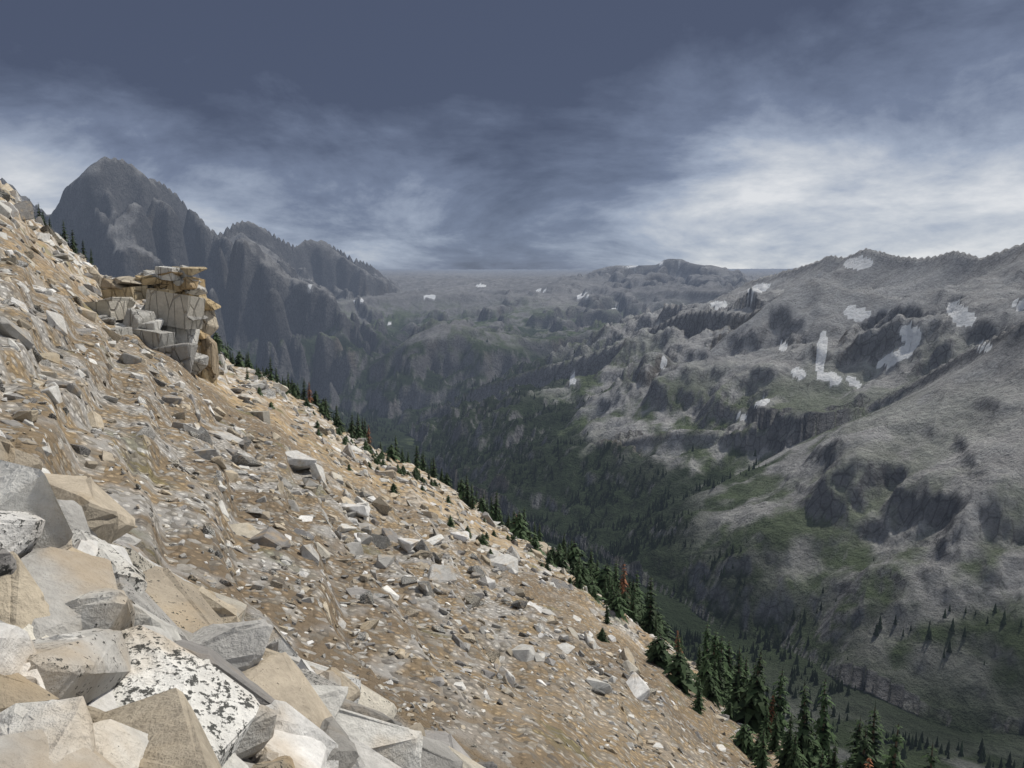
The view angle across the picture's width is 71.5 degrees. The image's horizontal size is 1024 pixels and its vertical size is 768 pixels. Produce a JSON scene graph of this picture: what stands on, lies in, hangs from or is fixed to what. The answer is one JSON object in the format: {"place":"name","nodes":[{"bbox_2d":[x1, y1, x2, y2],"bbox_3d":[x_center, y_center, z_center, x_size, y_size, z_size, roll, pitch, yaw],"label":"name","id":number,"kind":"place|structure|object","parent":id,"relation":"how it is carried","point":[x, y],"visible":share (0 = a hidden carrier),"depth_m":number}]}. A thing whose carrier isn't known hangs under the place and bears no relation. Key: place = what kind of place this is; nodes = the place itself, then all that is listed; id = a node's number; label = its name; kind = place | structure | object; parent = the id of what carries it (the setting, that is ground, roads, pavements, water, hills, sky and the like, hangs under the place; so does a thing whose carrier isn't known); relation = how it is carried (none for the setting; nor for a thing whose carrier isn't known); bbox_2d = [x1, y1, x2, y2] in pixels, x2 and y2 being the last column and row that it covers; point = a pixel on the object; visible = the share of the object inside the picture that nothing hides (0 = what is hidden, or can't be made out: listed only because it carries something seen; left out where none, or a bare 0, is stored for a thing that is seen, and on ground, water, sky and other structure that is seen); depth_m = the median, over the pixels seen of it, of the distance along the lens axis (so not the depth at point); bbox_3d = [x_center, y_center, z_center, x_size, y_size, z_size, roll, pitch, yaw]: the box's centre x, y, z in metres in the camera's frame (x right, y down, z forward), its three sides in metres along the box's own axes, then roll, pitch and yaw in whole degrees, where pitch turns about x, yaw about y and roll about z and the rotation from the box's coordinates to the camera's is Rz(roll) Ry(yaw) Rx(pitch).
{"place":"outdoors","nodes":[
{"label":"outdoors","id":0,"kind":"place"},
{"bbox_2d":[0,187,784,767],"bbox_3d":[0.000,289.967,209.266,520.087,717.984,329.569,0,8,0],"label":"scree slope","id":1,"kind":"structure","parent":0,"point":[152,461],"depth_m":33.40},
{"bbox_2d":[60,222,69,246],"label":"tree","id":2,"kind":"object","parent":1,"relation":"on","point":[64,235],"visible":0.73,"depth_m":145.78},
{"bbox_2d":[70,230,80,252],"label":"tree","id":3,"kind":"object","parent":1,"relation":"on","point":[73,237],"visible":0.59,"depth_m":145.60},
{"bbox_2d":[84,265,270,424],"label":"outcrop","id":4,"kind":"object","parent":1,"relation":"on","point":[174,317],"visible":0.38,"depth_m":70.34},
{"bbox_2d":[212,331,232,355],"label":"tree","id":5,"kind":"object","parent":1,"relation":"on","point":[219,340],"visible":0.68,"depth_m":158.08},
{"bbox_2d":[232,351,246,367],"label":"tree","id":6,"kind":"object","parent":1,"relation":"on","point":[240,361],"visible":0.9,"depth_m":158.81},
{"bbox_2d":[245,352,252,367],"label":"tree","id":7,"kind":"object","parent":1,"relation":"on","point":[248,361],"visible":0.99,"depth_m":161.79},
{"bbox_2d":[267,359,276,382],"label":"tree","id":8,"kind":"object","parent":1,"relation":"on","point":[270,377],"visible":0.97,"depth_m":156.89},
{"bbox_2d":[289,383,302,398],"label":"tree","id":9,"kind":"object","parent":1,"relation":"on","point":[294,390],"visible":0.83,"depth_m":165.47},
{"bbox_2d":[300,378,307,399],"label":"tree","id":10,"kind":"object","parent":1,"relation":"on","point":[303,395],"visible":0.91,"depth_m":169.89},
{"bbox_2d":[303,398,310,407],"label":"tree","id":11,"kind":"object","parent":1,"relation":"on","point":[306,402],"visible":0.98,"depth_m":143.53},
{"bbox_2d":[307,383,313,402],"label":"tree","id":12,"kind":"object","parent":1,"relation":"on","point":[310,398],"visible":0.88,"depth_m":165.48},
{"bbox_2d":[312,389,321,406],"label":"tree","id":13,"kind":"object","parent":1,"relation":"on","point":[315,397],"visible":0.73,"depth_m":171.38},
{"bbox_2d":[318,404,324,414],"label":"tree","id":14,"kind":"object","parent":1,"relation":"on","point":[321,410],"visible":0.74,"depth_m":161.04},
{"bbox_2d":[317,398,333,420],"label":"tree","id":15,"kind":"object","parent":1,"relation":"on","point":[323,403],"visible":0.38,"depth_m":164.13},
{"bbox_2d":[323,397,332,419],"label":"tree","id":16,"kind":"object","parent":1,"relation":"on","point":[327,412],"visible":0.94,"depth_m":153.58},
{"bbox_2d":[332,415,346,431],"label":"tree","id":17,"kind":"object","parent":1,"relation":"on","point":[338,422],"visible":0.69,"depth_m":152.54},
{"bbox_2d":[348,415,355,434],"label":"tree","id":18,"kind":"object","parent":1,"relation":"on","point":[351,425],"visible":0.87,"depth_m":149.24},
{"bbox_2d":[353,414,364,438],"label":"tree","id":19,"kind":"object","parent":1,"relation":"on","point":[358,432],"visible":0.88,"depth_m":150.38},
{"bbox_2d":[362,418,370,438],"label":"tree","id":20,"kind":"object","parent":1,"relation":"on","point":[365,430],"visible":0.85,"depth_m":163.34},
{"bbox_2d":[366,425,371,443],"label":"tree","id":21,"kind":"object","parent":1,"relation":"on","point":[369,437],"visible":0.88,"depth_m":161.28},
{"bbox_2d":[0,180,753,767],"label":"rocks","id":22,"kind":"object","parent":1,"relation":"on","point":[118,648],"visible":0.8,"depth_m":3.70},
{"bbox_2d":[385,444,400,463],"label":"tree","id":23,"kind":"object","parent":1,"relation":"on","point":[390,452],"visible":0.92,"depth_m":142.16},
{"bbox_2d":[389,483,401,495],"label":"tree","id":24,"kind":"object","parent":1,"relation":"on","point":[393,487],"visible":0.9,"depth_m":77.14},
{"bbox_2d":[394,435,400,459],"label":"tree","id":25,"kind":"object","parent":1,"relation":"on","point":[396,449],"visible":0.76,"depth_m":149.37},
{"bbox_2d":[400,450,405,462],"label":"tree","id":26,"kind":"object","parent":1,"relation":"on","point":[402,458],"visible":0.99,"depth_m":143.60},
{"bbox_2d":[412,446,421,468],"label":"tree","id":27,"kind":"object","parent":1,"relation":"on","point":[417,462],"visible":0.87,"depth_m":157.42},
{"bbox_2d":[419,452,427,471],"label":"tree","id":28,"kind":"object","parent":1,"relation":"on","point":[423,467],"visible":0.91,"depth_m":150.15},
{"bbox_2d":[430,456,437,477],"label":"tree","id":29,"kind":"object","parent":1,"relation":"on","point":[434,474],"visible":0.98,"depth_m":144.35},
{"bbox_2d":[442,473,452,486],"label":"tree","id":30,"kind":"object","parent":1,"relation":"on","point":[447,480],"visible":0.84,"depth_m":151.79},
{"bbox_2d":[446,515,455,527],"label":"tree","id":31,"kind":"object","parent":1,"relation":"on","point":[450,522],"visible":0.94,"depth_m":76.32},
{"bbox_2d":[461,473,476,506],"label":"tree","id":32,"kind":"object","parent":1,"relation":"on","point":[468,493],"visible":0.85,"depth_m":137.52},
{"bbox_2d":[469,483,476,509],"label":"tree","id":33,"kind":"object","parent":1,"relation":"on","point":[473,503],"visible":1,"depth_m":129.85},
{"bbox_2d":[477,496,489,513],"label":"tree","id":34,"kind":"object","parent":1,"relation":"on","point":[481,506],"visible":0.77,"depth_m":140.34},
{"bbox_2d":[479,534,489,545],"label":"tree","id":35,"kind":"object","parent":1,"relation":"on","point":[482,540],"visible":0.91,"depth_m":77.46},
{"bbox_2d":[489,496,497,521],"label":"tree","id":36,"kind":"object","parent":1,"relation":"on","point":[492,511],"visible":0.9,"depth_m":139.19},
{"bbox_2d":[492,493,504,524],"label":"tree","id":37,"kind":"object","parent":1,"relation":"on","point":[496,510],"visible":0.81,"depth_m":139.66},
{"bbox_2d":[496,506,502,525],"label":"tree","id":38,"kind":"object","parent":1,"relation":"on","point":[499,517],"visible":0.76,"depth_m":133.23},
{"bbox_2d":[509,510,536,540],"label":"tree","id":39,"kind":"object","parent":1,"relation":"on","point":[519,529],"visible":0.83,"depth_m":122.04},
{"bbox_2d":[529,535,545,555],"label":"tree","id":40,"kind":"object","parent":1,"relation":"on","point":[535,544],"visible":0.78,"depth_m":103.08},
{"bbox_2d":[537,521,543,541],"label":"tree","id":41,"kind":"object","parent":1,"relation":"on","point":[540,534],"visible":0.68,"depth_m":130.16},
{"bbox_2d":[545,552,557,567],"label":"tree","id":42,"kind":"object","parent":1,"relation":"on","point":[549,558],"visible":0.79,"depth_m":97.80},
{"bbox_2d":[555,542,568,561],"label":"tree","id":43,"kind":"object","parent":1,"relation":"on","point":[561,549],"visible":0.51,"depth_m":110.72},
{"bbox_2d":[562,532,568,551],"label":"tree","id":44,"kind":"object","parent":1,"relation":"on","point":[564,543],"visible":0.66,"depth_m":126.90},
{"bbox_2d":[563,547,569,572],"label":"tree","id":45,"kind":"object","parent":1,"relation":"on","point":[565,555],"visible":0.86,"depth_m":101.63},
{"bbox_2d":[567,562,576,575],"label":"tree","id":46,"kind":"object","parent":1,"relation":"on","point":[573,566],"visible":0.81,"depth_m":102.47},
{"bbox_2d":[567,541,588,568],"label":"tree","id":47,"kind":"object","parent":1,"relation":"on","point":[574,553],"visible":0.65,"depth_m":113.20},
{"bbox_2d":[572,556,585,589],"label":"tree","id":48,"kind":"object","parent":1,"relation":"on","point":[578,581],"visible":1,"depth_m":79.88},
{"bbox_2d":[581,566,594,584],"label":"tree","id":49,"kind":"object","parent":1,"relation":"on","point":[586,577],"visible":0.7,"depth_m":99.44},
{"bbox_2d":[588,551,596,569],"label":"tree","id":50,"kind":"object","parent":1,"relation":"on","point":[590,561],"visible":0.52,"depth_m":113.25},
{"bbox_2d":[591,588,601,603],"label":"tree","id":51,"kind":"object","parent":1,"relation":"on","point":[594,594],"visible":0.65,"depth_m":80.53},
{"bbox_2d":[593,560,600,584],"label":"tree","id":52,"kind":"object","parent":1,"relation":"on","point":[597,564],"visible":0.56,"depth_m":105.69},
{"bbox_2d":[589,580,606,601],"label":"tree","id":53,"kind":"object","parent":1,"relation":"on","point":[592,584],"visible":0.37,"depth_m":87.48},
{"bbox_2d":[595,628,609,642],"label":"tree","id":54,"kind":"object","parent":1,"relation":"on","point":[601,636],"visible":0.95,"depth_m":55.46},
{"bbox_2d":[602,576,607,598],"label":"tree","id":55,"kind":"object","parent":1,"relation":"on","point":[605,589],"visible":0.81,"depth_m":93.79},
{"bbox_2d":[603,604,611,623],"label":"tree","id":56,"kind":"object","parent":1,"relation":"on","point":[606,618],"visible":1,"depth_m":67.45},
{"bbox_2d":[595,565,620,593],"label":"tree","id":57,"kind":"object","parent":1,"relation":"on","point":[606,571],"visible":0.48,"depth_m":104.02},
{"bbox_2d":[607,576,615,601],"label":"tree","id":58,"kind":"object","parent":1,"relation":"on","point":[612,587],"visible":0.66,"depth_m":87.40},
{"bbox_2d":[603,591,625,617],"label":"tree","id":59,"kind":"object","parent":1,"relation":"on","point":[611,598],"visible":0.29,"depth_m":77.17},
{"bbox_2d":[610,563,620,595],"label":"tree","id":60,"kind":"object","parent":1,"relation":"on","point":[616,582],"visible":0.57,"depth_m":95.46},
{"bbox_2d":[608,592,633,623],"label":"tree","id":61,"kind":"object","parent":1,"relation":"on","point":[616,607],"visible":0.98,"depth_m":73.72},
{"bbox_2d":[618,564,627,594],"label":"tree","id":62,"kind":"object","parent":1,"relation":"on","point":[622,585],"visible":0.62,"depth_m":95.02},
{"bbox_2d":[621,590,638,622],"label":"tree","id":63,"kind":"object","parent":1,"relation":"on","point":[625,595],"visible":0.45,"depth_m":83.14},
{"bbox_2d":[621,579,646,625],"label":"tree","id":64,"kind":"object","parent":1,"relation":"on","point":[639,603],"visible":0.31,"depth_m":97.52},
{"bbox_2d":[627,586,640,622],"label":"tree","id":65,"kind":"object","parent":1,"relation":"on","point":[632,608],"visible":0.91,"depth_m":82.11},
{"bbox_2d":[635,571,646,609],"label":"tree","id":66,"kind":"object","parent":1,"relation":"on","point":[637,578],"visible":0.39,"depth_m":101.87},
{"bbox_2d":[645,638,655,655],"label":"tree","id":67,"kind":"object","parent":1,"relation":"on","point":[647,651],"visible":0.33,"depth_m":63.63},
{"bbox_2d":[638,578,665,635],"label":"tree","id":68,"kind":"object","parent":1,"relation":"on","point":[649,618],"visible":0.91,"depth_m":88.02},
{"bbox_2d":[653,617,658,635],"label":"tree","id":69,"kind":"object","parent":1,"relation":"on","point":[655,633],"visible":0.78,"depth_m":85.49},
{"bbox_2d":[646,632,675,673],"bbox_3d":[12.220,22.272,59.015,3.992,3.847,3.195,5,10,32],"label":"tree","id":70,"kind":"object","parent":1,"relation":"on","point":[659,655],"visible":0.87,"depth_m":58.36},
{"bbox_2d":[655,611,676,646],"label":"tree","id":71,"kind":"object","parent":1,"relation":"on","point":[660,621],"visible":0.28,"depth_m":99.15},
{"bbox_2d":[675,634,682,651],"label":"tree","id":72,"kind":"object","parent":1,"relation":"on","point":[678,647],"visible":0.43,"depth_m":67.14},
{"bbox_2d":[662,651,705,696],"bbox_3d":[13.285,22.475,55.572,3.582,4.148,4.552,3,9,22],"label":"tree","id":73,"kind":"object","parent":1,"relation":"on","point":[679,671],"visible":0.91,"depth_m":54.86},
{"bbox_2d":[690,679,706,714],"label":"tree","id":74,"kind":"object","parent":1,"relation":"on","point":[697,703],"visible":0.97,"depth_m":50.04},
{"bbox_2d":[695,645,703,669],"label":"tree","id":75,"kind":"object","parent":1,"relation":"on","point":[699,661],"visible":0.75,"depth_m":81.90},
{"bbox_2d":[697,621,711,663],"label":"tree","id":76,"kind":"object","parent":1,"relation":"on","point":[706,644],"visible":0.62,"depth_m":85.25},
{"bbox_2d":[692,657,722,696],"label":"tree","id":77,"kind":"object","parent":1,"relation":"on","point":[704,672],"visible":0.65,"depth_m":69.32},
{"bbox_2d":[701,673,724,710],"bbox_3d":[17.853,28.032,65.228,3.139,3.665,2.461,1,8,6],"label":"tree","id":78,"kind":"object","parent":1,"relation":"on","point":[709,692],"visible":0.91,"depth_m":64.69},
{"bbox_2d":[702,628,723,676],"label":"tree","id":79,"kind":"object","parent":1,"relation":"on","point":[714,646],"visible":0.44,"depth_m":74.18},
{"bbox_2d":[700,646,735,696],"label":"tree","id":80,"kind":"object","parent":1,"relation":"on","point":[727,666],"visible":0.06,"depth_m":75.42},
{"bbox_2d":[712,659,724,705],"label":"tree","id":81,"kind":"object","parent":1,"relation":"on","point":[714,674],"visible":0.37,"depth_m":70.71},
{"bbox_2d":[717,659,728,705],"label":"tree","id":82,"kind":"object","parent":1,"relation":"on","point":[721,684],"visible":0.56,"depth_m":71.62},
{"bbox_2d":[712,635,735,702],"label":"tree","id":83,"kind":"object","parent":1,"relation":"on","point":[726,672],"visible":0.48,"depth_m":74.02},
{"bbox_2d":[722,702,737,722],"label":"tree","id":84,"kind":"object","parent":1,"relation":"on","point":[729,711],"visible":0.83,"depth_m":60.03},
{"bbox_2d":[725,641,740,698],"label":"tree","id":85,"kind":"object","parent":1,"relation":"on","point":[729,656],"visible":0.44,"depth_m":76.16},
{"bbox_2d":[723,647,745,710],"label":"tree","id":86,"kind":"object","parent":1,"relation":"on","point":[736,683],"visible":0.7,"depth_m":66.94},
{"bbox_2d":[728,722,756,755],"bbox_3d":[15.543,24.262,47.925,2.605,3.070,3.326,3,9,17],"label":"tree","id":87,"kind":"object","parent":1,"relation":"on","point":[743,740],"visible":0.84,"depth_m":47.82},
{"bbox_2d":[741,657,750,700],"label":"tree","id":88,"kind":"object","parent":1,"relation":"on","point":[746,679],"visible":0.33,"depth_m":70.05},
{"bbox_2d":[721,666,779,734],"bbox_3d":[20.153,27.798,59.989,5.494,8.095,7.023,-1,8,-5],"label":"tree","id":89,"kind":"object","parent":1,"relation":"on","point":[753,713],"visible":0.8,"depth_m":59.73},
{"bbox_2d":[739,653,771,720],"bbox_3d":[21.129,26.399,60.867,3.672,8.039,3.680,7,11,41],"label":"tree","id":90,"kind":"object","parent":1,"relation":"on","point":[760,661],"visible":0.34,"depth_m":60.66},
{"bbox_2d":[747,739,771,765],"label":"tree","id":91,"kind":"object","parent":1,"relation":"on","point":[754,750],"visible":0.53,"depth_m":46.65},
{"bbox_2d":[750,725,772,767],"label":"tree","id":92,"kind":"object","parent":1,"relation":"on","point":[761,760],"visible":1,"depth_m":43.25},
{"bbox_2d":[756,709,771,742],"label":"tree","id":93,"kind":"object","parent":1,"relation":"on","point":[766,724],"visible":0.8,"depth_m":57.34},
{"bbox_2d":[768,694,775,732],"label":"tree","id":94,"kind":"object","parent":1,"relation":"on","point":[771,711],"visible":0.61,"depth_m":59.50},
{"bbox_2d":[766,712,782,751],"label":"tree","id":95,"kind":"object","parent":1,"relation":"on","point":[773,743],"visible":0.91,"depth_m":52.00},
{"bbox_2d":[766,669,795,738],"bbox_3d":[22.490,26.999,59.884,3.263,7.252,3.258,2,9,14],"label":"tree","id":96,"kind":"object","parent":1,"relation":"on","point":[780,706],"visible":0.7,"depth_m":59.55},
{"bbox_2d":[774,713,798,767],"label":"tree","id":97,"kind":"object","parent":1,"relation":"on","point":[783,757],"visible":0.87,"depth_m":45.73},
{"bbox_2d":[772,742,808,767],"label":"tree","id":98,"kind":"object","parent":1,"relation":"on","point":[799,754],"visible":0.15,"depth_m":50.02},
{"bbox_2d":[785,731,800,767],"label":"tree","id":99,"kind":"object","parent":1,"relation":"on","point":[793,762],"visible":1,"depth_m":44.65},
{"bbox_2d":[793,683,824,767],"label":"tree","id":100,"kind":"object","parent":1,"relation":"on","point":[804,734],"visible":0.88,"depth_m":51.76},
{"bbox_2d":[812,732,821,765],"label":"tree","id":101,"kind":"object","parent":1,"relation":"on","point":[816,751],"visible":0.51,"depth_m":52.18},
{"bbox_2d":[813,748,827,767],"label":"tree","id":102,"kind":"object","parent":1,"relation":"on","point":[821,758],"visible":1,"depth_m":36.40},
{"bbox_2d":[809,674,838,764],"bbox_3d":[23.761,26.165,53.981,2.870,8.725,2.904,-3,9,-20],"label":"tree","id":103,"kind":"object","parent":1,"relation":"on","point":[825,734],"visible":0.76,"depth_m":53.93},
{"bbox_2d":[826,748,831,764],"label":"tree","id":104,"kind":"object","parent":1,"relation":"on","point":[828,758],"visible":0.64,"depth_m":50.60},
{"bbox_2d":[824,743,840,767],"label":"tree","id":105,"kind":"object","parent":1,"relation":"on","point":[834,762],"visible":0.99,"depth_m":46.11},
{"bbox_2d":[839,716,864,767],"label":"tree","id":106,"kind":"object","parent":1,"relation":"on","point":[856,737],"visible":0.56,"depth_m":45.48},
{"bbox_2d":[847,725,876,767],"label":"tree","id":107,"kind":"object","parent":1,"relation":"on","point":[859,757],"visible":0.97,"depth_m":41.61},
{"bbox_2d":[864,755,872,767],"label":"tree","id":108,"kind":"object","parent":1,"relation":"on","point":[869,761],"visible":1,"depth_m":39.73},
{"bbox_2d":[853,700,888,767],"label":"tree","id":109,"kind":"object","parent":1,"relation":"on","point":[874,729],"visible":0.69,"depth_m":43.39},
{"bbox_2d":[882,724,906,767],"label":"tree","id":110,"kind":"object","parent":1,"relation":"on","point":[893,759],"visible":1,"depth_m":35.29},
{"bbox_2d":[918,743,940,767],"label":"tree","id":111,"kind":"object","parent":1,"relation":"on","point":[931,756],"visible":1,"depth_m":35.32},
{"bbox_2d":[0,156,1023,767],"bbox_3d":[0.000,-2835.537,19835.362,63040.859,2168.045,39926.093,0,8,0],"label":"terrain","id":112,"kind":"structure","parent":0,"point":[866,404],"depth_m":1880.70},
{"bbox_2d":[456,479,466,499],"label":"tree","id":113,"kind":"object","parent":112,"relation":"on","point":[460,489],"visible":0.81,"depth_m":143.96},
{"bbox_2d":[546,546,556,562],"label":"tree","id":114,"kind":"object","parent":112,"relation":"on","point":[553,551],"visible":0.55,"depth_m":102.64},
{"bbox_2d":[553,548,572,572],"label":"tree","id":115,"kind":"object","parent":112,"relation":"on","point":[559,560],"visible":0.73,"depth_m":101.40},
{"bbox_2d":[329,339,1023,767],"bbox_3d":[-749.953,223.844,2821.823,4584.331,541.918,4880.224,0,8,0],"label":"forest","id":116,"kind":"object","parent":112,"relation":"on","point":[631,547],"visible":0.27,"depth_m":1460.69},
{"bbox_2d":[0,0,1023,269],"label":"sky","id":117,"kind":"structure","parent":0,"point":[389,134]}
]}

